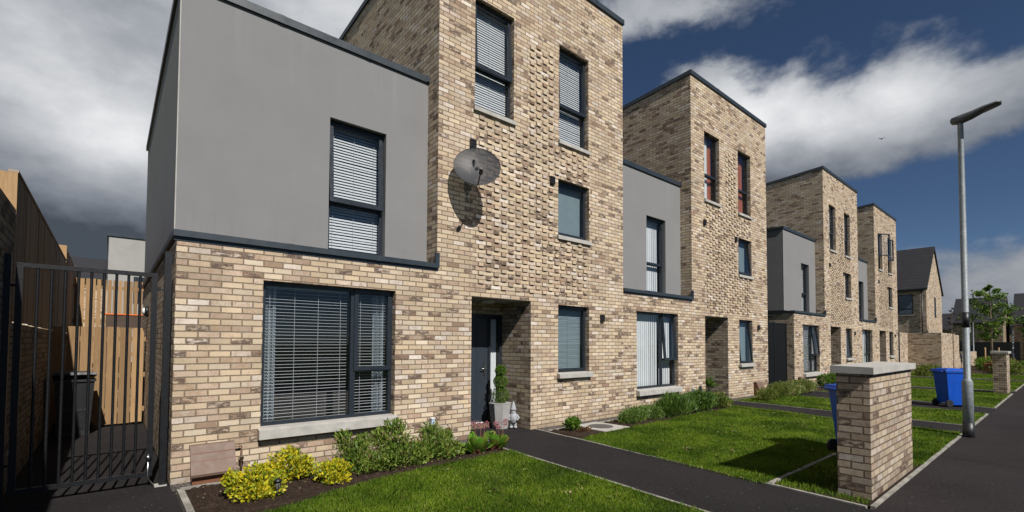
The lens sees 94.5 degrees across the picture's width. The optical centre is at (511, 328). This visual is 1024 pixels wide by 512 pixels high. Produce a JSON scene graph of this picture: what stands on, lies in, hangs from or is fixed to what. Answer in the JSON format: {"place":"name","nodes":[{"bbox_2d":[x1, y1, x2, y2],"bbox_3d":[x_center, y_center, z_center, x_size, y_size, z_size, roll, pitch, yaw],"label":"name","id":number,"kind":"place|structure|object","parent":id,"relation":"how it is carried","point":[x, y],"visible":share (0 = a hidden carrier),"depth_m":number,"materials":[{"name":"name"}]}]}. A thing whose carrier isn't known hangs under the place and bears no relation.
{"place":"outdoors","nodes":[
{"label":"outdoors","id":0,"kind":"place"},
{"bbox_2d":[12,257,107,352],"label":"house","id":1,"kind":"structure","parent":0,"point":[90,263],"depth_m":25.92,"materials":[{"name":"brick"}]},
{"bbox_2d":[0,412,168,511],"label":"passage tarmac","id":2,"kind":"structure","parent":0,"point":[42,498],"depth_m":5.98,"materials":[{"name":"grey asphalt"}]},
{"bbox_2d":[51,371,97,437],"bbox_3d":[-7.561,1.284,8.168,0.560,1.100,0.757,2,-3,-44],"label":"wheelie bin","id":3,"kind":"object","parent":2,"relation":"on","point":[68,403],"visible":0.84,"depth_m":7.99,"materials":[{"name":"grey plastic"}]},
{"bbox_2d":[49,326,145,428],"bbox_3d":[-7.746,0.893,8.904,1.330,1.845,0.074,2,-2,-40],"label":"timber fence","id":4,"kind":"object","parent":2,"relation":"on","point":[70,352],"visible":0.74,"depth_m":8.93,"materials":[{"name":"brown wood"}]},
{"bbox_2d":[7,486,182,511],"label":"driveway","id":5,"kind":"structure","parent":0,"point":[163,499],"depth_m":4.67,"materials":[{"name":"grey asphalt"}]},
{"bbox_2d":[185,447,508,511],"bbox_3d":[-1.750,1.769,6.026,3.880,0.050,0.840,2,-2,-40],"label":"flower bed soil","id":6,"kind":"structure","parent":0,"point":[223,498],"depth_m":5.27,"materials":[{"name":"brown soil"}]},
{"bbox_2d":[200,492,295,511],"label":"flower bed soil","id":7,"kind":"structure","parent":6,"relation":"on","point":[281,499],"depth_m":4.59,"materials":[{"name":"brown soil"}]},
{"bbox_2d":[217,460,287,502],"bbox_3d":[-2.628,1.570,4.825,0.629,0.400,0.468,2,-2,-40],"label":"golden shrub","id":8,"kind":"object","parent":6,"relation":"on","point":[262,485],"visible":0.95,"depth_m":4.77,"materials":[{"name":"yellow plant"}]},
{"bbox_2d":[266,444,316,481],"bbox_3d":[-2.552,1.551,5.408,0.632,0.464,0.443,2,-2,-40],"label":"golden shrub","id":9,"kind":"object","parent":6,"relation":"on","point":[298,466],"visible":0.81,"depth_m":5.37,"materials":[{"name":"yellow plant"}]},
{"bbox_2d":[312,457,352,485],"bbox_3d":[-2.039,1.637,5.413,0.458,0.296,0.426,2,-2,-40],"label":"golden shrub","id":10,"kind":"object","parent":6,"relation":"on","point":[331,470],"visible":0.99,"depth_m":5.35,"materials":[{"name":"yellow plant"}]},
{"bbox_2d":[331,428,388,474],"bbox_3d":[-1.859,1.513,5.822,0.665,0.584,0.619,2,-2,-40],"label":"green shrub","id":11,"kind":"object","parent":6,"relation":"on","point":[353,450],"visible":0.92,"depth_m":5.77,"materials":[{"name":"green plant"}]},
{"bbox_2d":[367,417,433,470],"bbox_3d":[-1.501,1.502,6.134,0.902,0.661,0.693,2,-2,-40],"label":"green shrub","id":12,"kind":"object","parent":6,"relation":"on","point":[389,438],"visible":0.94,"depth_m":6.06,"materials":[{"name":"green plant"}]},
{"bbox_2d":[408,421,466,462],"bbox_3d":[-1.060,1.557,6.517,0.946,0.541,0.604,2,-2,-40],"label":"green shrub","id":13,"kind":"object","parent":6,"relation":"on","point":[437,439],"visible":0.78,"depth_m":6.50,"materials":[{"name":"green plant"}]},
{"bbox_2d":[463,420,495,453],"bbox_3d":[-0.506,1.573,6.845,0.441,0.484,0.479,-1,-2,30],"label":"broadleaf plant","id":14,"kind":"object","parent":6,"relation":"on","point":[475,444],"visible":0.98,"depth_m":6.77,"materials":[{"name":"green plant"}]},
{"bbox_2d":[484,418,509,448],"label":"broadleaf plant","id":15,"kind":"object","parent":6,"relation":"on","point":[500,440],"visible":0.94,"depth_m":7.01,"materials":[{"name":"green plant"}]},
{"bbox_2d":[256,449,711,511],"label":"lawn","id":16,"kind":"structure","parent":0,"point":[652,498],"depth_m":5.07,"materials":[{"name":"plant"}]},
{"bbox_2d":[442,468,620,511],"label":"lawn weeds","id":17,"kind":"object","parent":16,"relation":"on","point":[566,492],"visible":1,"depth_m":5.08,"materials":[{"name":"green plant"}]},
{"bbox_2d":[0,0,1023,313],"label":"sky","id":18,"kind":"structure","parent":0,"point":[827,80],"materials":[{"name":"blue"}]},
{"bbox_2d":[549,406,736,438],"bbox_3d":[3.387,2.103,10.303,6.300,0.310,0.970,2,-2,-40],"label":"flower bed","id":19,"kind":"object","parent":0,"point":[714,408],"visible":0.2,"depth_m":8.63,"materials":[{"name":"soil"}]},
{"bbox_2d":[552,427,595,435],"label":"flower bed soil","id":20,"kind":"structure","parent":19,"relation":"on","point":[567,431],"depth_m":8.51,"materials":[{"name":"brown soil"}]},
{"bbox_2d":[562,416,581,430],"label":"plant","id":21,"kind":"object","parent":20,"relation":"on","point":[571,423],"visible":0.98,"depth_m":8.57,"materials":[{"name":"green plant"}]},
{"bbox_2d":[580,422,628,431],"bbox_3d":[1.711,1.947,9.115,0.760,0.128,0.800,2,-3,-43],"label":"manhole cover","id":22,"kind":"object","parent":19,"relation":"on","point":[600,426],"visible":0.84,"depth_m":9.06,"materials":[{"name":"concrete"}]},
{"bbox_2d":[604,414,677,426],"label":"flower bed soil","id":23,"kind":"structure","parent":19,"relation":"on","point":[615,422],"depth_m":9.60,"materials":[{"name":"brown soil"}]},
{"bbox_2d":[617,405,651,423],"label":"hebe bush","id":24,"kind":"object","parent":23,"relation":"on","point":[640,411],"visible":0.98,"depth_m":9.56,"materials":[{"name":"green plant"}]},
{"bbox_2d":[638,403,665,419],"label":"hebe bush","id":25,"kind":"object","parent":23,"relation":"on","point":[658,414],"visible":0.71,"depth_m":10.02,"materials":[{"name":"green plant"}]},
{"bbox_2d":[650,390,700,416],"bbox_3d":[3.650,1.668,10.561,1.567,0.630,0.863,2,-2,-40],"label":"grassy clump","id":26,"kind":"object","parent":19,"relation":"on","point":[673,403],"visible":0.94,"depth_m":10.39,"materials":[{"name":"green plant"}]},
{"bbox_2d":[684,388,718,411],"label":"leafy bush","id":27,"kind":"object","parent":19,"relation":"on","point":[706,401],"visible":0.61,"depth_m":11.23,"materials":[{"name":"green plant"}]},
{"bbox_2d":[711,390,733,407],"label":"yellowish bush","id":28,"kind":"object","parent":19,"relation":"on","point":[723,401],"visible":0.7,"depth_m":11.85,"materials":[{"name":"green plant"}]},
{"bbox_2d":[504,430,871,511],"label":"path","id":29,"kind":"structure","parent":0,"point":[707,490],"depth_m":5.61,"materials":[{"name":"grey asphalt"}]},
{"bbox_2d":[581,405,961,484],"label":"lawn","id":30,"kind":"structure","parent":0,"point":[740,458],"depth_m":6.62,"materials":[{"name":"green plant"}]},
{"bbox_2d":[658,411,832,468],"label":"lawn weeds","id":31,"kind":"object","parent":30,"relation":"on","point":[687,448],"visible":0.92,"depth_m":8.70,"materials":[{"name":"green plant"}]},
{"bbox_2d":[815,373,831,387],"bbox_3d":[11.611,1.963,17.633,0.563,0.582,0.565,2,-2,-40],"label":"box ball","id":32,"kind":"object","parent":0,"point":[822,378],"visible":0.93,"depth_m":17.55,"materials":[{"name":"green plant"}]},
{"bbox_2d":[729,400,961,431],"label":"path","id":33,"kind":"structure","parent":0,"point":[944,427],"depth_m":11.26,"materials":[{"name":"grey asphalt"}]},
{"bbox_2d":[736,361,1023,424],"bbox_3d":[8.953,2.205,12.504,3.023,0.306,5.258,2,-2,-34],"label":"lawn","id":34,"kind":"structure","parent":0,"point":[919,408],"depth_m":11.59,"materials":[{"name":"green plant"}]},
{"bbox_2d":[753,379,807,399],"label":"wild plants","id":35,"kind":"object","parent":34,"relation":"on","point":[773,391],"visible":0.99,"depth_m":14.08,"materials":[{"name":"green plant"}]},
{"bbox_2d":[799,391,994,413],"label":"path","id":36,"kind":"structure","parent":0,"point":[913,403],"depth_m":12.70,"materials":[{"name":"grey asphalt"}]},
{"bbox_2d":[790,377,817,394],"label":"wild plants","id":37,"kind":"object","parent":36,"relation":"on","point":[809,384],"visible":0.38,"depth_m":15.58,"materials":[{"name":"green plant"}]},
{"bbox_2d":[930,368,962,406],"bbox_3d":[11.594,1.565,12.553,0.684,1.010,0.504,0,-2,4],"label":"wheelie bin","id":38,"kind":"object","parent":36,"relation":"on","point":[948,387],"visible":0.95,"depth_m":12.37,"materials":[{"name":"blue plastic"}]},
{"bbox_2d":[896,246,943,332],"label":"gabled house","id":39,"kind":"structure","parent":0,"point":[919,294],"depth_m":36.65,"materials":[{"name":"brick"}]},
{"bbox_2d":[898,294,913,315],"bbox_3d":[30.215,-1.765,36.359,0.089,1.620,1.000,2,-2,-40],"label":"window","id":40,"kind":"structure","parent":39,"relation":"in","point":[905,302],"depth_m":36.34,"materials":[{"name":"glass"}]},
{"bbox_2d":[942,313,952,333],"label":"distant house","id":41,"kind":"structure","parent":0,"point":[945,317],"depth_m":74.30,"materials":[{"name":"tile"}]},
{"bbox_2d":[872,386,1023,511],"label":"curb","id":42,"kind":"structure","parent":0,"point":[982,470],"depth_m":5.86,"materials":[{"name":"grey concrete"}]},
{"bbox_2d":[950,100,1001,437],"bbox_3d":[8.179,-0.942,8.279,0.230,5.910,0.650,2,-2,-40],"label":"street lamp","id":43,"kind":"object","parent":42,"relation":"on","point":[968,427],"visible":0.91,"depth_m":8.38,"materials":[{"name":"metal"}]},
{"bbox_2d":[952,296,1010,344],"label":"distant house","id":44,"kind":"structure","parent":0,"point":[957,309],"depth_m":58.74,"materials":[{"name":"tile"}]},
{"label":"ground","id":45,"kind":"structure","parent":0,"visible":0},
{"bbox_2d":[0,188,15,496],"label":"brick wall","id":46,"kind":"structure","parent":45,"relation":"on","point":[7,224],"depth_m":4.72,"materials":[{"name":"brown brick"}]},
{"bbox_2d":[5,323,66,491],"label":"brick wall","id":47,"kind":"structure","parent":45,"relation":"on","point":[25,391],"depth_m":6.27,"materials":[{"name":"brown brick"}]},
{"bbox_2d":[0,169,66,329],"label":"timber fence","id":48,"kind":"object","parent":47,"relation":"on","point":[36,242],"visible":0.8,"depth_m":6.23,"materials":[{"name":"brown wood"}]},
{"bbox_2d":[59,245,80,332],"bbox_3d":[-12.603,-0.813,13.381,0.364,1.970,7.380,2,-2,-40],"label":"timber fence","id":49,"kind":"object","parent":47,"relation":"on","point":[71,276],"visible":0.29,"depth_m":11.79,"materials":[{"name":"brown wood"}]},
{"bbox_2d":[43,278,143,363],"bbox_3d":[-10.506,-0.158,14.096,4.900,2.367,0.074,2,-2,-40],"label":"timber fence","id":50,"kind":"object","parent":47,"relation":"on","point":[110,288],"visible":0.09,"depth_m":13.21,"materials":[{"name":"brown wood"}]},
{"bbox_2d":[104,313,142,404],"bbox_3d":[-10.199,0.799,12.475,0.860,2.330,0.440,2,-2,-40],"label":"fence","id":51,"kind":"object","parent":45,"relation":"on","point":[133,320],"visible":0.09,"depth_m":12.29,"materials":[{"name":"brown wood"}]},
{"bbox_2d":[107,233,144,361],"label":"house","id":52,"kind":"structure","parent":45,"relation":"on","point":[126,252],"depth_m":24.51,"materials":[{"name":"metal"}]},
{"bbox_2d":[177,489,194,511],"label":"bed edging","id":53,"kind":"object","parent":45,"relation":"on","point":[184,502],"visible":0.86,"depth_m":4.72,"materials":[{"name":"grey concrete"}]},
{"bbox_2d":[170,440,467,495],"bbox_3d":[-2.180,1.953,6.473,4.050,0.304,0.275,2,-2,-40],"label":"gravel strip","id":54,"kind":"object","parent":45,"relation":"on","point":[174,488],"visible":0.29,"depth_m":5.28,"materials":[{"name":"grey gravel"}]},
{"bbox_2d":[142,0,623,484],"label":"terraced house","id":55,"kind":"structure","parent":45,"relation":"on","point":[340,239],"depth_m":7.61,"materials":[{"name":"brick"}]},
{"bbox_2d":[0,251,172,509],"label":"side gate","id":56,"kind":"structure","parent":55,"relation":"attached to","point":[16,353],"depth_m":4.89,"materials":[{"name":"black metal"}]},
{"bbox_2d":[189,440,243,484],"bbox_3d":[-3.405,1.551,5.483,0.542,0.430,0.213,2,-2,-40],"label":"gas meter box","id":57,"kind":"object","parent":55,"relation":"attached to","point":[212,462],"visible":0.93,"depth_m":5.41,"materials":[{"name":"brown plastic"}]},
{"bbox_2d":[257,281,398,439],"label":"window","id":58,"kind":"structure","parent":55,"relation":"in","point":[327,351],"depth_m":7.51,"materials":[{"name":"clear glass"}]},
{"bbox_2d":[328,121,383,255],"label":"window","id":59,"kind":"structure","parent":55,"relation":"in","point":[356,204],"depth_m":7.35,"materials":[{"name":"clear glass"}]},
{"bbox_2d":[453,148,500,185],"bbox_3d":[-0.541,-2.607,7.652,0.734,0.702,0.647,-1,-2,39],"label":"satellite dish","id":60,"kind":"object","parent":55,"relation":"attached to","point":[477,166],"visible":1,"depth_m":7.68,"materials":[{"name":"grey metal"}]},
{"bbox_2d":[471,318,487,421],"bbox_3d":[-0.830,0.803,8.954,0.954,2.010,0.119,2,-2,-40],"label":"door","id":61,"kind":"structure","parent":55,"relation":"in","point":[479,326],"depth_m":9.14,"materials":[{"name":"metal"}]},
{"bbox_2d":[473,2,516,125],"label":"window","id":62,"kind":"structure","parent":55,"relation":"in","point":[493,58],"depth_m":8.72,"materials":[{"name":"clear glass"}]},
{"bbox_2d":[489,365,511,428],"bbox_3d":[-0.221,1.290,8.990,0.414,1.209,0.414,0,-2,7],"label":"topiary planter","id":63,"kind":"object","parent":55,"relation":"on","point":[500,410],"visible":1,"depth_m":8.89,"materials":[{"name":"plant"}]},
{"bbox_2d":[509,401,519,427],"bbox_3d":[0.026,1.640,8.976,0.243,0.510,0.163,0,-2,0],"label":"garden gnome","id":64,"kind":"object","parent":55,"relation":"on","point":[514,417],"visible":0.98,"depth_m":8.93,"materials":[{"name":"white ceramic"}]},
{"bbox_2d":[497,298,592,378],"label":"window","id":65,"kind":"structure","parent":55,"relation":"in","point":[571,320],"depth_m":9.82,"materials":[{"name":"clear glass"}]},
{"bbox_2d":[558,49,590,155],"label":"window","id":66,"kind":"structure","parent":55,"relation":"in","point":[572,99],"depth_m":10.09,"materials":[{"name":"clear glass"}]},
{"bbox_2d":[557,181,591,245],"bbox_3d":[1.224,-2.361,9.768,1.005,1.217,0.255,2,-2,-40],"label":"window","id":67,"kind":"structure","parent":55,"relation":"in","point":[571,199],"depth_m":9.91,"materials":[{"name":"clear glass"}]},
{"bbox_2d":[540,414,637,430],"bbox_3d":[2.960,2.122,10.829,6.330,0.304,0.275,2,-2,-40],"label":"gravel strip","id":68,"kind":"object","parent":45,"relation":"on","point":[561,426],"visible":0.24,"depth_m":9.66,"materials":[{"name":"grey gravel"}]},
{"bbox_2d":[499,447,709,511],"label":"path edging","id":69,"kind":"object","parent":45,"relation":"on","point":[618,483],"visible":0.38,"depth_m":5.29,"materials":[{"name":"grey concrete"}]},
{"bbox_2d":[623,69,767,413],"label":"terraced house","id":70,"kind":"structure","parent":45,"relation":"on","point":[694,252],"depth_m":13.23,"materials":[{"name":"brick"}]},
{"bbox_2d":[646,217,661,292],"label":"window","id":71,"kind":"structure","parent":70,"relation":"in","point":[653,227],"depth_m":12.52,"materials":[{"name":"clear glass"}]},
{"bbox_2d":[636,311,682,395],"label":"window","id":72,"kind":"structure","parent":70,"relation":"in","point":[656,332],"depth_m":11.84,"materials":[{"name":"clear glass"}]},
{"bbox_2d":[704,134,721,207],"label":"window","id":73,"kind":"structure","parent":70,"relation":"in","point":[709,143],"depth_m":13.89,"materials":[{"name":"clear glass"}]},
{"bbox_2d":[705,372,722,392],"bbox_3d":[5.885,1.687,14.016,0.711,0.805,0.681,0,-2,13],"label":"potted palm","id":74,"kind":"object","parent":70,"relation":"on","point":[711,384],"visible":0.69,"depth_m":13.99,"materials":[{"name":"green plant"}]},
{"bbox_2d":[712,316,755,366],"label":"window","id":75,"kind":"structure","parent":70,"relation":"in","point":[745,343],"depth_m":15.02,"materials":[{"name":"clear glass"}]},
{"bbox_2d":[738,153,752,219],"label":"window","id":76,"kind":"structure","parent":70,"relation":"in","point":[742,161],"depth_m":15.23,"materials":[{"name":"clear glass"}]},
{"bbox_2d":[738,239,753,279],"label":"window","id":77,"kind":"structure","parent":70,"relation":"in","point":[744,266],"depth_m":15.11,"materials":[{"name":"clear glass"}]},
{"bbox_2d":[754,381,765,395],"bbox_3d":[7.889,1.922,15.055,0.440,0.430,0.213,2,-2,-40],"label":"gas meter box","id":78,"kind":"object","parent":70,"relation":"attached to","point":[758,384],"visible":0.62,"depth_m":14.98,"materials":[{"name":"brown plastic"}]},
{"bbox_2d":[768,322,786,384],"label":"side gate","id":79,"kind":"structure","parent":70,"relation":"attached to","point":[777,352],"depth_m":16.88,"materials":[{"name":"black metal"}]},
{"bbox_2d":[535,429,866,507],"bbox_3d":[1.979,1.926,6.765,0.049,0.218,5.179,2,-2,-36],"label":"path edging","id":80,"kind":"object","parent":45,"relation":"on","point":[825,497],"visible":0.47,"depth_m":5.33,"materials":[{"name":"grey concrete"}]},
{"bbox_2d":[767,452,836,483],"bbox_3d":[3.887,1.915,6.224,2.454,0.223,0.052,2,-2,-40],"label":"bin pad edging","id":81,"kind":"object","parent":45,"relation":"on","point":[794,471],"visible":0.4,"depth_m":6.08,"materials":[{"name":"grey concrete"}]},
{"bbox_2d":[766,166,859,384],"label":"terraced house","id":82,"kind":"structure","parent":45,"relation":"on","point":[812,264],"depth_m":19.86,"materials":[{"name":"brick"}]},
{"bbox_2d":[772,264,806,313],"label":"window","id":83,"kind":"structure","parent":82,"relation":"in","point":[803,268],"depth_m":19.41,"materials":[{"name":"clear glass"}]},
{"bbox_2d":[803,325,822,376],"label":"window","id":84,"kind":"structure","parent":82,"relation":"in","point":[810,335],"depth_m":18.98,"materials":[{"name":"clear glass"}]},
{"bbox_2d":[829,207,837,253],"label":"window","id":85,"kind":"structure","parent":82,"relation":"in","point":[830,209],"depth_m":20.75,"materials":[{"name":"black glass"}]},
{"bbox_2d":[844,215,851,258],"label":"window","id":86,"kind":"structure","parent":82,"relation":"in","point":[845,217],"depth_m":22.09,"materials":[{"name":"black glass"}]},
{"bbox_2d":[845,274,852,300],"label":"window","id":87,"kind":"structure","parent":82,"relation":"in","point":[846,275],"depth_m":22.02,"materials":[{"name":"grey glass"}]},
{"bbox_2d":[846,329,854,359],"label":"window","id":88,"kind":"structure","parent":82,"relation":"in","point":[848,343],"depth_m":21.94,"materials":[{"name":"grey glass"}]},
{"bbox_2d":[771,453,918,508],"bbox_3d":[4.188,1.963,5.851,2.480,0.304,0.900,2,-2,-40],"label":"lawn","id":89,"kind":"structure","parent":45,"relation":"on","point":[887,490],"depth_m":5.39,"materials":[{"name":"green plant"}]},
{"bbox_2d":[823,383,836,450],"bbox_3d":[5.050,1.331,6.902,0.760,1.042,0.560,0,-2,-2],"label":"wheelie bin","id":90,"kind":"object","parent":89,"relation":"on","point":[831,443],"visible":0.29,"depth_m":7.09,"materials":[{"name":"blue plastic"}]},
{"bbox_2d":[830,361,915,500],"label":"brick pillar","id":91,"kind":"structure","parent":89,"relation":"on","point":[874,434],"depth_m":5.08,"materials":[{"name":"brick"}]},
{"bbox_2d":[734,400,959,424],"bbox_3d":[7.675,2.113,11.593,0.045,0.216,5.193,2,-2,-34],"label":"path edging","id":92,"kind":"object","parent":45,"relation":"on","point":[829,410],"visible":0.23,"depth_m":11.76,"materials":[{"name":"grey concrete"}]},
{"bbox_2d":[857,203,898,362],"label":"terraced house","id":93,"kind":"structure","parent":45,"relation":"on","point":[877,288],"depth_m":25.19,"materials":[{"name":"brick"}]},
{"bbox_2d":[862,330,870,362],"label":"window","id":94,"kind":"structure","parent":93,"relation":"in","point":[865,333],"depth_m":23.89,"materials":[{"name":"white glass"}]},
{"bbox_2d":[878,233,889,271],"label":"window","id":95,"kind":"structure","parent":93,"relation":"in","point":[879,255],"depth_m":25.43,"materials":[{"name":"black glass"}]},
{"bbox_2d":[887,239,893,275],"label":"window","id":96,"kind":"structure","parent":93,"relation":"in","point":[889,273],"depth_m":27.03,"materials":[{"name":"black glass"}]},
{"bbox_2d":[870,433,961,510],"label":"pavement edging","id":97,"kind":"object","parent":45,"relation":"on","point":[885,496],"visible":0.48,"depth_m":5.71,"materials":[{"name":"grey concrete"}]},
{"bbox_2d":[900,333,959,371],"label":"garden wall","id":98,"kind":"structure","parent":45,"relation":"on","point":[941,350],"depth_m":29.54,"materials":[{"name":"brick"}]},
{"bbox_2d":[943,308,960,333],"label":"street tree","id":99,"kind":"object","parent":45,"relation":"on","point":[950,323],"visible":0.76,"depth_m":52.06,"materials":[{"name":"green plant"}]},
{"bbox_2d":[959,351,976,367],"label":"wall","id":100,"kind":"structure","parent":45,"relation":"on","point":[973,354],"depth_m":37.51,"materials":[{"name":"brick"}]},
{"bbox_2d":[960,365,1023,374],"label":"planting bed","id":101,"kind":"object","parent":45,"relation":"on","point":[973,368],"visible":0.09,"depth_m":29.42,"materials":[{"name":"soil"}]},
{"bbox_2d":[975,357,991,369],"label":"bed shrub","id":102,"kind":"object","parent":101,"relation":"on","point":[978,364],"visible":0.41,"depth_m":31.19,"materials":[{"name":"green plant"}]},
{"bbox_2d":[958,284,1022,358],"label":"street tree","id":103,"kind":"object","parent":101,"relation":"on","point":[991,337],"visible":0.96,"depth_m":32.78,"materials":[{"name":"green plant"}]},
{"bbox_2d":[989,360,1023,374],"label":"bed shrub","id":104,"kind":"object","parent":101,"relation":"on","point":[1014,367],"visible":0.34,"depth_m":26.32,"materials":[{"name":"green plant"}]},
{"bbox_2d":[974,342,1020,360],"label":"black fence","id":105,"kind":"object","parent":45,"relation":"on","point":[979,347],"visible":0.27,"depth_m":46.55,"materials":[{"name":"metal"}]},
{"bbox_2d":[990,351,1010,393],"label":"brick pillar","id":106,"kind":"structure","parent":45,"relation":"on","point":[1001,372],"depth_m":15.80,"materials":[{"name":"brick"}]},
{"bbox_2d":[1012,293,1023,360],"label":"distant house","id":107,"kind":"structure","parent":45,"relation":"on","point":[1019,302],"depth_m":58.02,"materials":[{"name":"tile"}]},
{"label":"lawn","id":108,"kind":"structure","parent":0,"visible":0},
{"bbox_2d":[914,363,940,375],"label":"bush","id":109,"kind":"object","parent":108,"relation":"on","point":[922,369],"visible":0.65,"depth_m":24.95,"materials":[{"name":"green plant"}]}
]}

